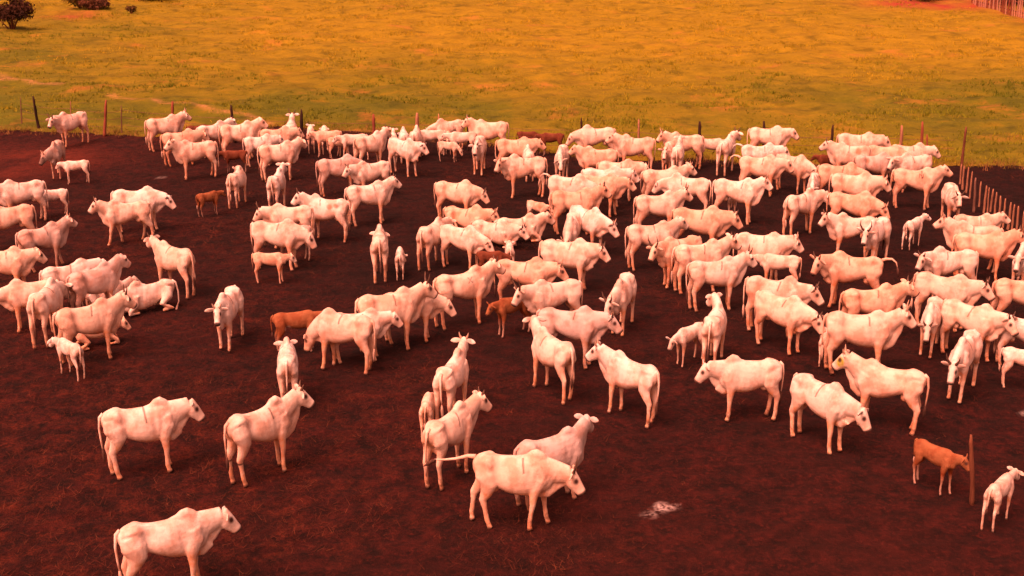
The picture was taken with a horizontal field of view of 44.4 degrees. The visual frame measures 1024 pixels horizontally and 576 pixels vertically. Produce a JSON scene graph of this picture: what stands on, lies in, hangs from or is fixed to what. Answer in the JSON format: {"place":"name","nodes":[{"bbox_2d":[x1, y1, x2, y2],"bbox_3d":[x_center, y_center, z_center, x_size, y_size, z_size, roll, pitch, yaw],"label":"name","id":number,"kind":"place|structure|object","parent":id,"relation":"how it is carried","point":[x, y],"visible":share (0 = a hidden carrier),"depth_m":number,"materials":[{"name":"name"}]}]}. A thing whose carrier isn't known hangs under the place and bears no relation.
{"place":"outdoors","nodes":[
{"label":"outdoors","id":0,"kind":"place"},
{"bbox_2d":[0,126,1023,575],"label":"corral soil","id":1,"kind":"structure","parent":0,"point":[798,504],"depth_m":29.68,"materials":[{"name":"brown soil"}]},
{"bbox_2d":[0,204,37,246],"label":"cow","id":2,"kind":"object","parent":1,"relation":"on","point":[22,215],"visible":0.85,"depth_m":42.00},
{"bbox_2d":[0,246,47,281],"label":"cow","id":3,"kind":"object","parent":1,"relation":"on","point":[16,262],"visible":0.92,"depth_m":37.35},
{"bbox_2d":[0,179,48,220],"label":"cow","id":4,"kind":"object","parent":1,"relation":"on","point":[12,192],"visible":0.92,"depth_m":45.02},
{"bbox_2d":[0,278,57,332],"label":"cow","id":5,"kind":"object","parent":1,"relation":"on","point":[15,293],"visible":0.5,"depth_m":34.67},
{"bbox_2d":[15,211,77,272],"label":"cow","id":6,"kind":"object","parent":1,"relation":"on","point":[53,235],"visible":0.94,"depth_m":39.98},
{"bbox_2d":[26,277,72,348],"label":"cow","id":7,"kind":"object","parent":1,"relation":"on","point":[45,302],"visible":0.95,"depth_m":33.73},
{"bbox_2d":[47,336,84,381],"bbox_3d":[-11.328,1.769,31.919,1.353,0.992,0.390,14,23,35],"label":"calf","id":8,"kind":"object","parent":1,"relation":"on","point":[69,349],"visible":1,"depth_m":31.67},
{"bbox_2d":[46,111,88,147],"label":"cow","id":9,"kind":"object","parent":1,"relation":"on","point":[63,123],"visible":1,"depth_m":57.02},
{"bbox_2d":[39,258,105,313],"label":"cow","id":10,"kind":"object","parent":1,"relation":"on","point":[62,273],"visible":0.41,"depth_m":36.22},
{"bbox_2d":[52,284,136,366],"bbox_3d":[-10.875,0.959,32.858,2.200,1.929,0.609,-11,22,-30],"label":"cow","id":11,"kind":"object","parent":1,"relation":"on","point":[101,315],"visible":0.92,"depth_m":32.60},
{"bbox_2d":[66,253,131,307],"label":"cow","id":12,"kind":"object","parent":1,"relation":"on","point":[102,277],"visible":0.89,"depth_m":35.65},
{"bbox_2d":[87,196,153,245],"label":"cow","id":13,"kind":"object","parent":1,"relation":"on","point":[112,213],"visible":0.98,"depth_m":42.56},
{"bbox_2d":[110,186,176,232],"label":"cow","id":14,"kind":"object","parent":1,"relation":"on","point":[158,200],"visible":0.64,"depth_m":43.85},
{"bbox_2d":[109,279,178,315],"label":"cow","id":15,"kind":"object","parent":1,"relation":"on","point":[145,296],"visible":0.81,"depth_m":36.38},
{"bbox_2d":[98,397,204,479],"bbox_3d":[-7.672,3.143,26.862,2.217,1.716,0.602,-7,20,-19],"label":"cow","id":16,"kind":"object","parent":1,"relation":"on","point":[163,420],"visible":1,"depth_m":26.56},
{"bbox_2d":[144,108,191,151],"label":"cow","id":17,"kind":"object","parent":1,"relation":"on","point":[171,123],"visible":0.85,"depth_m":56.22},
{"bbox_2d":[143,232,195,298],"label":"cow","id":18,"kind":"object","parent":1,"relation":"on","point":[169,258],"visible":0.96,"depth_m":37.55},
{"bbox_2d":[114,506,241,575],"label":"cow","id":19,"kind":"object","parent":1,"relation":"on","point":[191,534],"visible":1,"depth_m":22.18},
{"bbox_2d":[160,128,209,166],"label":"cow","id":20,"kind":"object","parent":1,"relation":"on","point":[193,136],"visible":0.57,"depth_m":53.50},
{"bbox_2d":[163,136,218,179],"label":"cow","id":21,"kind":"object","parent":1,"relation":"on","point":[184,152],"visible":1,"depth_m":51.15},
{"bbox_2d":[205,285,243,351],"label":"cow","id":22,"kind":"object","parent":1,"relation":"on","point":[228,305],"visible":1,"depth_m":33.48},
{"bbox_2d":[218,117,268,159],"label":"cow","id":23,"kind":"object","parent":1,"relation":"on","point":[238,133],"visible":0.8,"depth_m":54.40},
{"bbox_2d":[224,380,314,486],"bbox_3d":[-5.149,3.092,26.694,2.149,1.926,0.677,-17,26,-41],"label":"cow","id":24,"kind":"object","parent":1,"relation":"on","point":[274,418],"visible":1,"depth_m":26.46},
{"bbox_2d":[251,252,296,283],"bbox_3d":[-7.368,-0.638,38.905,1.411,0.998,0.377,0,19,0],"label":"calf","id":25,"kind":"object","parent":1,"relation":"on","point":[278,259],"visible":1,"depth_m":38.71},
{"bbox_2d":[257,135,307,182],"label":"cow","id":26,"kind":"object","parent":1,"relation":"on","point":[286,151],"visible":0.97,"depth_m":50.88},
{"bbox_2d":[250,218,316,270],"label":"cow","id":27,"kind":"object","parent":1,"relation":"on","point":[290,235],"visible":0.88,"depth_m":39.82},
{"bbox_2d":[252,201,314,248],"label":"cow","id":28,"kind":"object","parent":1,"relation":"on","point":[280,212],"visible":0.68,"depth_m":42.08},
{"bbox_2d":[274,337,297,397],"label":"cow","id":29,"kind":"object","parent":1,"relation":"on","point":[287,366],"visible":0.94,"depth_m":29.55},
{"bbox_2d":[270,310,321,351],"bbox_3d":[-5.578,1.155,33.456,1.667,1.156,0.492,-5,20,-14],"label":"calf","id":30,"kind":"object","parent":1,"relation":"on","point":[281,321],"visible":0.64,"depth_m":33.21},
{"bbox_2d":[290,188,350,242],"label":"cow","id":31,"kind":"object","parent":1,"relation":"on","point":[335,209],"visible":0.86,"depth_m":42.80},
{"bbox_2d":[315,153,362,196],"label":"cow","id":32,"kind":"object","parent":1,"relation":"on","point":[326,168],"visible":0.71,"depth_m":48.60},
{"bbox_2d":[303,307,375,374],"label":"cow","id":33,"kind":"object","parent":1,"relation":"on","point":[330,326],"visible":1,"depth_m":31.97},
{"bbox_2d":[329,307,403,363],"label":"cow","id":34,"kind":"object","parent":1,"relation":"on","point":[384,321],"visible":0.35,"depth_m":32.71},
{"bbox_2d":[342,161,390,185],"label":"cow","id":35,"kind":"object","parent":1,"relation":"on","point":[361,173],"visible":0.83,"depth_m":48.14},
{"bbox_2d":[353,124,391,161],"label":"cow","id":36,"kind":"object","parent":1,"relation":"on","point":[375,141],"visible":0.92,"depth_m":52.71},
{"bbox_2d":[344,173,401,226],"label":"cow","id":37,"kind":"object","parent":1,"relation":"on","point":[378,193],"visible":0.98,"depth_m":44.81},
{"bbox_2d":[369,224,389,283],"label":"cow","id":38,"kind":"object","parent":1,"relation":"on","point":[379,243],"visible":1,"depth_m":38.70},
{"bbox_2d":[355,273,437,351],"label":"cow","id":39,"kind":"object","parent":1,"relation":"on","point":[405,304],"visible":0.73,"depth_m":33.26},
{"bbox_2d":[388,137,429,176],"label":"cow","id":40,"kind":"object","parent":1,"relation":"on","point":[409,150],"visible":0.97,"depth_m":51.57},
{"bbox_2d":[384,292,456,344],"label":"cow","id":41,"kind":"object","parent":1,"relation":"on","point":[433,308],"visible":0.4,"depth_m":34.04},
{"bbox_2d":[416,216,455,270],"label":"cow","id":42,"kind":"object","parent":1,"relation":"on","point":[428,238],"visible":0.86,"depth_m":39.96},
{"bbox_2d":[432,332,474,419],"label":"cow","id":43,"kind":"object","parent":1,"relation":"on","point":[451,375],"visible":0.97,"depth_m":28.98},
{"bbox_2d":[421,386,492,490],"bbox_3d":[-1.183,3.181,26.653,0.595,1.781,2.089,14,23,35],"label":"cow","id":44,"kind":"object","parent":1,"relation":"on","point":[455,425],"visible":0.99,"depth_m":26.30},
{"bbox_2d":[434,179,489,218],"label":"cow","id":45,"kind":"object","parent":1,"relation":"on","point":[466,192],"visible":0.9,"depth_m":44.96},
{"bbox_2d":[440,224,494,268],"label":"cow","id":46,"kind":"object","parent":1,"relation":"on","point":[470,239],"visible":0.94,"depth_m":39.75},
{"bbox_2d":[433,254,505,330],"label":"cow","id":47,"kind":"object","parent":1,"relation":"on","point":[474,282],"visible":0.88,"depth_m":35.13},
{"bbox_2d":[443,204,499,227],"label":"cow","id":48,"kind":"object","parent":1,"relation":"on","point":[464,218],"visible":0.6,"depth_m":43.83},
{"bbox_2d":[461,116,508,139],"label":"cow","id":49,"kind":"object","parent":1,"relation":"on","point":[488,130],"visible":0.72,"depth_m":54.99},
{"bbox_2d":[20,96,966,165],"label":"wire fence","id":50,"kind":"object","parent":1,"relation":"on","point":[105,112],"visible":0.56,"depth_m":56.52,"materials":[{"name":"brown wood"}]},
{"bbox_2d":[470,219,529,248],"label":"cow","id":51,"kind":"object","parent":1,"relation":"on","point":[501,231],"visible":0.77,"depth_m":42.29},
{"bbox_2d":[424,449,585,530],"bbox_3d":[-0.188,3.901,24.688,3.294,1.708,0.670,3,19,7],"label":"cow","id":52,"kind":"object","parent":1,"relation":"on","point":[534,474],"visible":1,"depth_m":24.33},
{"bbox_2d":[485,297,531,337],"bbox_3d":[-0.093,0.787,34.573,1.512,1.126,0.451,-11,22,-30],"label":"calf","id":53,"kind":"object","parent":1,"relation":"on","point":[502,307],"visible":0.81,"depth_m":34.38},
{"bbox_2d":[0,131,1023,575],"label":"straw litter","id":54,"kind":"object","parent":1,"relation":"on","point":[208,471],"visible":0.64,"depth_m":27.71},
{"bbox_2d":[0,119,1023,170],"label":"dry weeds","id":55,"kind":"object","parent":1,"relation":"on","point":[305,126],"visible":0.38,"depth_m":57.95,"materials":[{"name":"plant"}]},
{"bbox_2d":[495,136,546,173],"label":"cow","id":56,"kind":"object","parent":1,"relation":"on","point":[506,147],"visible":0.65,"depth_m":51.92},
{"bbox_2d":[494,153,547,198],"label":"cow","id":57,"kind":"object","parent":1,"relation":"on","point":[513,167],"visible":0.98,"depth_m":48.28},
{"bbox_2d":[494,211,555,241],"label":"cow","id":58,"kind":"object","parent":1,"relation":"on","point":[535,225],"visible":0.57,"depth_m":42.96},
{"bbox_2d":[494,256,568,299],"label":"cow","id":59,"kind":"object","parent":1,"relation":"on","point":[533,270],"visible":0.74,"depth_m":36.26},
{"bbox_2d":[511,276,582,313],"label":"cow","id":60,"kind":"object","parent":1,"relation":"on","point":[536,296],"visible":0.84,"depth_m":34.39},
{"bbox_2d":[522,315,575,404],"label":"cow","id":61,"kind":"object","parent":1,"relation":"on","point":[548,349],"visible":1,"depth_m":30.45},
{"bbox_2d":[513,413,598,511],"bbox_3d":[0.925,3.557,25.665,2.098,1.702,0.586,-12,22,-31],"label":"cow","id":62,"kind":"object","parent":1,"relation":"on","point":[566,445],"visible":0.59,"depth_m":25.43},
{"bbox_2d":[538,173,603,215],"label":"cow","id":63,"kind":"object","parent":1,"relation":"on","point":[579,181],"visible":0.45,"depth_m":45.67},
{"bbox_2d":[538,238,610,289],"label":"cow","id":64,"kind":"object","parent":1,"relation":"on","point":[582,255],"visible":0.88,"depth_m":37.81},
{"bbox_2d":[536,305,622,369],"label":"cow","id":65,"kind":"object","parent":1,"relation":"on","point":[586,326],"visible":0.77,"depth_m":32.13},
{"bbox_2d":[549,181,611,234],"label":"cow","id":66,"kind":"object","parent":1,"relation":"on","point":[584,197],"visible":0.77,"depth_m":43.55},
{"bbox_2d":[566,124,615,148],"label":"cow","id":67,"kind":"object","parent":1,"relation":"on","point":[586,135],"visible":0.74,"depth_m":53.85},
{"bbox_2d":[568,145,618,168],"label":"cow","id":68,"kind":"object","parent":1,"relation":"on","point":[588,156],"visible":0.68,"depth_m":50.42},
{"bbox_2d":[569,205,619,245],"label":"cow","id":69,"kind":"object","parent":1,"relation":"on","point":[595,221],"visible":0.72,"depth_m":41.23},
{"bbox_2d":[584,173,636,217],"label":"cow","id":70,"kind":"object","parent":1,"relation":"on","point":[616,186],"visible":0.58,"depth_m":45.66},
{"bbox_2d":[599,272,636,336],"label":"cow","id":71,"kind":"object","parent":1,"relation":"on","point":[622,295],"visible":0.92,"depth_m":34.37},
{"bbox_2d":[584,338,659,428],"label":"cow","id":72,"kind":"object","parent":1,"relation":"on","point":[621,370],"visible":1,"depth_m":29.24},
{"bbox_2d":[605,132,655,168],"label":"cow","id":73,"kind":"object","parent":1,"relation":"on","point":[624,145],"visible":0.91,"depth_m":52.02},
{"bbox_2d":[625,216,688,271],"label":"cow","id":74,"kind":"object","parent":1,"relation":"on","point":[638,234],"visible":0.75,"depth_m":39.79},
{"bbox_2d":[633,183,692,224],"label":"cow","id":75,"kind":"object","parent":1,"relation":"on","point":[666,203],"visible":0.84,"depth_m":43.30},
{"bbox_2d":[640,161,697,194],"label":"cow","id":76,"kind":"object","parent":1,"relation":"on","point":[650,178],"visible":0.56,"depth_m":46.93},
{"bbox_2d":[646,235,701,288],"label":"cow","id":77,"kind":"object","parent":1,"relation":"on","point":[661,252],"visible":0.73,"depth_m":38.16},
{"bbox_2d":[656,128,704,169],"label":"cow","id":78,"kind":"object","parent":1,"relation":"on","point":[695,142],"visible":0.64,"depth_m":52.73},
{"bbox_2d":[651,172,711,208],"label":"cow","id":79,"kind":"object","parent":1,"relation":"on","point":[676,181],"visible":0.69,"depth_m":45.62},
{"bbox_2d":[665,322,703,367],"bbox_3d":[4.506,1.493,32.630,1.426,1.053,0.415,-17,25,-40],"label":"calf","id":80,"kind":"object","parent":1,"relation":"on","point":[683,336],"visible":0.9,"depth_m":32.45},
{"bbox_2d":[671,232,741,293],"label":"cow","id":81,"kind":"object","parent":1,"relation":"on","point":[709,250],"visible":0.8,"depth_m":37.80},
{"bbox_2d":[670,205,742,239],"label":"cow","id":82,"kind":"object","parent":1,"relation":"on","point":[713,221],"visible":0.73,"depth_m":41.05},
{"bbox_2d":[701,292,726,364],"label":"cow","id":83,"kind":"object","parent":1,"relation":"on","point":[713,330],"visible":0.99,"depth_m":32.17},
{"bbox_2d":[686,244,757,311],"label":"cow","id":84,"kind":"object","parent":1,"relation":"on","point":[728,272],"visible":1,"depth_m":36.27},
{"bbox_2d":[694,354,783,421],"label":"cow","id":85,"kind":"object","parent":1,"relation":"on","point":[730,375],"visible":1,"depth_m":29.11},
{"bbox_2d":[711,170,773,224],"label":"cow","id":86,"kind":"object","parent":1,"relation":"on","point":[748,192],"visible":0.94,"depth_m":44.84},
{"bbox_2d":[727,154,793,196],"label":"cow","id":87,"kind":"object","parent":1,"relation":"on","point":[763,166],"visible":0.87,"depth_m":48.52},
{"bbox_2d":[733,232,804,280],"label":"cow","id":88,"kind":"object","parent":1,"relation":"on","point":[776,243],"visible":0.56,"depth_m":38.46},
{"bbox_2d":[747,125,799,145],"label":"cow","id":89,"kind":"object","parent":1,"relation":"on","point":[777,135],"visible":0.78,"depth_m":53.71},
{"bbox_2d":[753,253,801,280],"bbox_3d":[7.967,-0.485,38.192,1.637,1.174,0.488,5,20,14],"label":"calf","id":90,"kind":"object","parent":1,"relation":"on","point":[767,261],"visible":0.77,"depth_m":37.94},
{"bbox_2d":[742,275,824,337],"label":"cow","id":91,"kind":"object","parent":1,"relation":"on","point":[788,286],"visible":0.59,"depth_m":34.33},
{"bbox_2d":[754,290,825,354],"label":"cow","id":92,"kind":"object","parent":1,"relation":"on","point":[796,314],"visible":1,"depth_m":33.17},
{"bbox_2d":[776,153,817,194],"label":"cow","id":93,"kind":"object","parent":1,"relation":"on","point":[804,167],"visible":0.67,"depth_m":48.83},
{"bbox_2d":[782,187,829,234],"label":"cow","id":94,"kind":"object","parent":1,"relation":"on","point":[809,201],"visible":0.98,"depth_m":43.54},
{"bbox_2d":[789,372,871,454],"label":"cow","id":95,"kind":"object","parent":1,"relation":"on","point":[835,404],"visible":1,"depth_m":27.67},
{"bbox_2d":[818,137,871,171],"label":"cow","id":96,"kind":"object","parent":1,"relation":"on","point":[840,153],"visible":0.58,"depth_m":50.68},
{"bbox_2d":[817,209,876,256],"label":"cow","id":97,"kind":"object","parent":1,"relation":"on","point":[841,226],"visible":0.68,"depth_m":40.85},
{"bbox_2d":[810,250,898,307],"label":"cow","id":98,"kind":"object","parent":1,"relation":"on","point":[836,268],"visible":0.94,"depth_m":36.36},
{"bbox_2d":[826,190,890,237],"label":"cow","id":99,"kind":"object","parent":1,"relation":"on","point":[864,203],"visible":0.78,"depth_m":43.29},
{"bbox_2d":[829,171,891,196],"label":"cow","id":100,"kind":"object","parent":1,"relation":"on","point":[873,185],"visible":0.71,"depth_m":45.59},
{"bbox_2d":[836,132,890,165],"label":"cow","id":101,"kind":"object","parent":1,"relation":"on","point":[868,138],"visible":0.47,"depth_m":52.22},
{"bbox_2d":[821,300,917,374],"bbox_3d":[9.044,1.224,31.860,2.328,2.080,0.749,4,19,10],"label":"cow","id":102,"kind":"object","parent":1,"relation":"on","point":[879,331],"visible":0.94,"depth_m":31.60},
{"bbox_2d":[852,151,893,190],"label":"cow","id":103,"kind":"object","parent":1,"relation":"on","point":[878,164],"visible":0.58,"depth_m":49.34},
{"bbox_2d":[857,216,891,260],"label":"cow","id":104,"kind":"object","parent":1,"relation":"on","point":[874,233],"visible":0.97,"depth_m":40.05},
{"bbox_2d":[839,275,919,342],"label":"cow","id":105,"kind":"object","parent":1,"relation":"on","point":[886,297],"visible":0.79,"depth_m":33.94},
{"bbox_2d":[831,344,928,435],"bbox_3d":[8.458,2.344,28.973,2.231,1.854,0.662,9,21,24],"label":"cow","id":106,"kind":"object","parent":1,"relation":"on","point":[868,379],"visible":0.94,"depth_m":28.70},
{"bbox_2d":[886,152,931,192],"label":"cow","id":107,"kind":"object","parent":1,"relation":"on","point":[906,160],"visible":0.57,"depth_m":49.05},
{"bbox_2d":[890,164,953,210],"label":"cow","id":108,"kind":"object","parent":1,"relation":"on","point":[927,180],"visible":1,"depth_m":46.72},
{"bbox_2d":[918,296,942,358],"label":"cow","id":109,"kind":"object","parent":1,"relation":"on","point":[929,324],"visible":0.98,"depth_m":32.90},
{"bbox_2d":[913,438,969,495],"bbox_3d":[8.895,3.763,26.068,0.368,1.034,1.356,-14,23,-35],"label":"calf","id":110,"kind":"object","parent":1,"relation":"on","point":[946,459],"visible":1,"depth_m":25.95},
{"bbox_2d":[914,246,978,296],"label":"cow","id":111,"kind":"object","parent":1,"relation":"on","point":[940,261],"visible":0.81,"depth_m":37.21},
{"bbox_2d":[910,271,995,331],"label":"cow","id":112,"kind":"object","parent":1,"relation":"on","point":[963,288],"visible":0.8,"depth_m":34.73},
{"bbox_2d":[940,182,968,217],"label":"cow","id":113,"kind":"object","parent":1,"relation":"on","point":[952,196],"visible":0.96,"depth_m":44.55},
{"bbox_2d":[941,329,982,403],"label":"cow","id":114,"kind":"object","parent":1,"relation":"on","point":[966,352],"visible":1,"depth_m":30.20},
{"bbox_2d":[932,212,1003,273],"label":"cow","id":115,"kind":"object","parent":1,"relation":"on","point":[950,227],"visible":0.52,"depth_m":39.80},
{"bbox_2d":[940,299,1018,361],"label":"cow","id":116,"kind":"object","parent":1,"relation":"on","point":[988,323],"visible":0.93,"depth_m":32.57},
{"bbox_2d":[951,225,1023,280],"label":"cow","id":117,"kind":"object","parent":1,"relation":"on","point":[997,246],"visible":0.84,"depth_m":38.69},
{"bbox_2d":[959,164,1023,232],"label":"stake fence","id":118,"kind":"object","parent":1,"relation":"on","point":[990,208],"visible":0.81,"depth_m":46.60,"materials":[{"name":"beige wood"}]},
{"bbox_2d":[980,466,1023,532],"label":"calf","id":119,"kind":"object","parent":1,"relation":"on","point":[999,489],"visible":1,"depth_m":24.58},
{"bbox_2d":[990,278,1023,311],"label":"cow","id":120,"kind":"object","parent":1,"relation":"on","point":[1006,291],"visible":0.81,"depth_m":34.66},
{"bbox_2d":[0,0,1023,166],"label":"pasture","id":121,"kind":"structure","parent":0,"point":[849,95],"depth_m":78.07,"materials":[{"name":"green plant"}]},
{"bbox_2d":[0,0,39,28],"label":"shrub","id":122,"kind":"object","parent":121,"relation":"on","point":[12,10],"visible":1,"depth_m":93.35,"materials":[{"name":"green plant"}]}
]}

